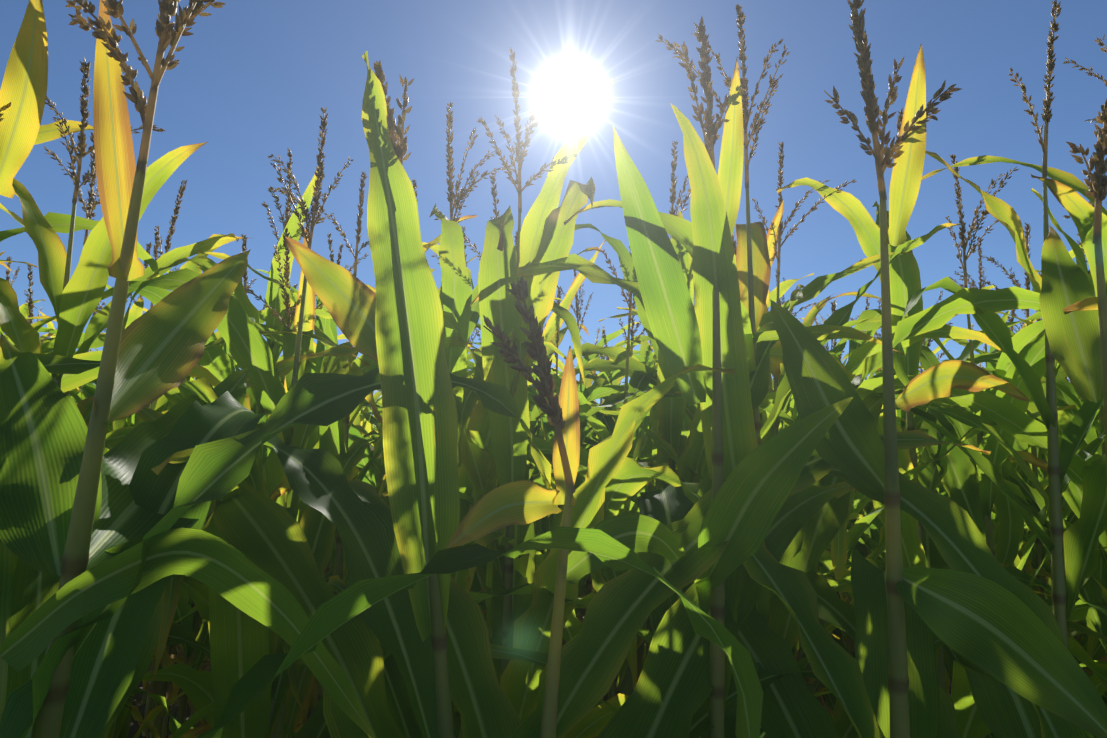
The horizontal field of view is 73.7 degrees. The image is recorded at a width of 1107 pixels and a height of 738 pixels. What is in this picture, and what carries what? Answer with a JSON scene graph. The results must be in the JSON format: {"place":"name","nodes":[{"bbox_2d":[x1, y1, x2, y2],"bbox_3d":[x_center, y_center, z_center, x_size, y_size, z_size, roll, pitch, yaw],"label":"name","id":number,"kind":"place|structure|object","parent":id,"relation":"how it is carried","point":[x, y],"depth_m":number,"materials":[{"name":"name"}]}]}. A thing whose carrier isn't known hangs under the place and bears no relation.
{"place":"outdoors","nodes":[
{"label":"outdoors","id":0,"kind":"place"},
{"bbox_2d":[127,616,950,737],"bbox_3d":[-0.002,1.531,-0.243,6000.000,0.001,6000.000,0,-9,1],"label":"ground","id":1,"kind":"structure","parent":0,"point":[134,726],"depth_m":5.13,"materials":[{"name":"soil"}]},
{"bbox_2d":[33,353,188,380],"bbox_3d":[-1.173,0.572,0.838,1.268,2.234,0.378,2,-9,-13],"label":"corn plant","id":2,"kind":"object","parent":1,"relation":"on","point":[55,364],"depth_m":1.13,"materials":[{"name":"green plant"}]},
{"bbox_2d":[0,0,375,737],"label":"corn plant","id":3,"kind":"object","parent":1,"relation":"on","point":[76,502],"depth_m":0.71,"materials":[{"name":"green plant"}]},
{"bbox_2d":[0,0,762,737],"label":"corn plant","id":4,"kind":"object","parent":1,"relation":"on","point":[216,470],"depth_m":0.71,"materials":[{"name":"green plant"}]},
{"bbox_2d":[0,0,1106,737],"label":"corn row","id":5,"kind":"object","parent":1,"relation":"on","point":[538,256],"depth_m":1.36,"materials":[{"name":"green plant"}]},
{"bbox_2d":[0,101,1106,737],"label":"corn row","id":6,"kind":"object","parent":1,"relation":"on","point":[948,465],"depth_m":1.82,"materials":[{"name":"green plant"}]},
{"bbox_2d":[0,179,1106,737],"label":"corn row","id":7,"kind":"object","parent":1,"relation":"on","point":[1030,455],"depth_m":2.47,"materials":[{"name":"green plant"}]},
{"bbox_2d":[6,242,1106,737],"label":"corn row","id":8,"kind":"object","parent":1,"relation":"on","point":[586,390],"depth_m":3.23,"materials":[{"name":"green plant"}]},
{"bbox_2d":[270,276,853,737],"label":"corn plant","id":9,"kind":"object","parent":1,"relation":"on","point":[670,694],"depth_m":0.98,"materials":[{"name":"green plant"}]},
{"bbox_2d":[136,51,990,737],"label":"corn plant","id":10,"kind":"object","parent":1,"relation":"on","point":[392,325],"depth_m":0.92,"materials":[{"name":"green plant"}]},
{"bbox_2d":[37,300,1106,737],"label":"corn row","id":11,"kind":"object","parent":1,"relation":"on","point":[361,424],"depth_m":4.00,"materials":[{"name":"green plant"}]},
{"bbox_2d":[40,334,1106,737],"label":"corn row","id":12,"kind":"object","parent":1,"relation":"on","point":[164,724],"depth_m":4.60,"materials":[{"name":"green plant"}]},
{"bbox_2d":[142,367,1048,703],"bbox_3d":[0.112,1.112,5.517,12.598,2.631,1.741,0,-9,1],"label":"corn row","id":13,"kind":"object","parent":1,"relation":"on","point":[550,523],"depth_m":5.33,"materials":[{"name":"green plant"}]},
{"bbox_2d":[173,361,1046,664],"bbox_3d":[-0.026,1.194,6.259,13.346,2.700,1.820,0,-9,1],"label":"corn row","id":14,"kind":"object","parent":1,"relation":"on","point":[543,549],"depth_m":6.05,"materials":[{"name":"green plant"}]},
{"bbox_2d":[612,16,852,737],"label":"corn plant","id":15,"kind":"object","parent":1,"relation":"on","point":[751,493],"depth_m":0.99,"materials":[{"name":"green plant"}]},
{"bbox_2d":[604,0,1106,737],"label":"corn plant","id":16,"kind":"object","parent":1,"relation":"on","point":[882,682],"depth_m":0.90,"materials":[{"name":"green plant"}]},
{"bbox_2d":[794,99,1106,737],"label":"corn plant","id":17,"kind":"object","parent":1,"relation":"on","point":[977,704],"depth_m":0.95,"materials":[{"name":"green plant"}]},
{"bbox_2d":[1063,297,1097,313],"bbox_3d":[1.166,0.611,1.021,1.386,2.213,0.500,4,-10,-23],"label":"corn plant","id":18,"kind":"object","parent":1,"relation":"on","point":[1089,303],"depth_m":0.80,"materials":[{"name":"yellow plant"}]},
{"bbox_2d":[0,0,1106,415],"label":"sky","id":19,"kind":"structure","parent":0,"point":[253,80],"materials":[{"name":"blue"}]}
]}

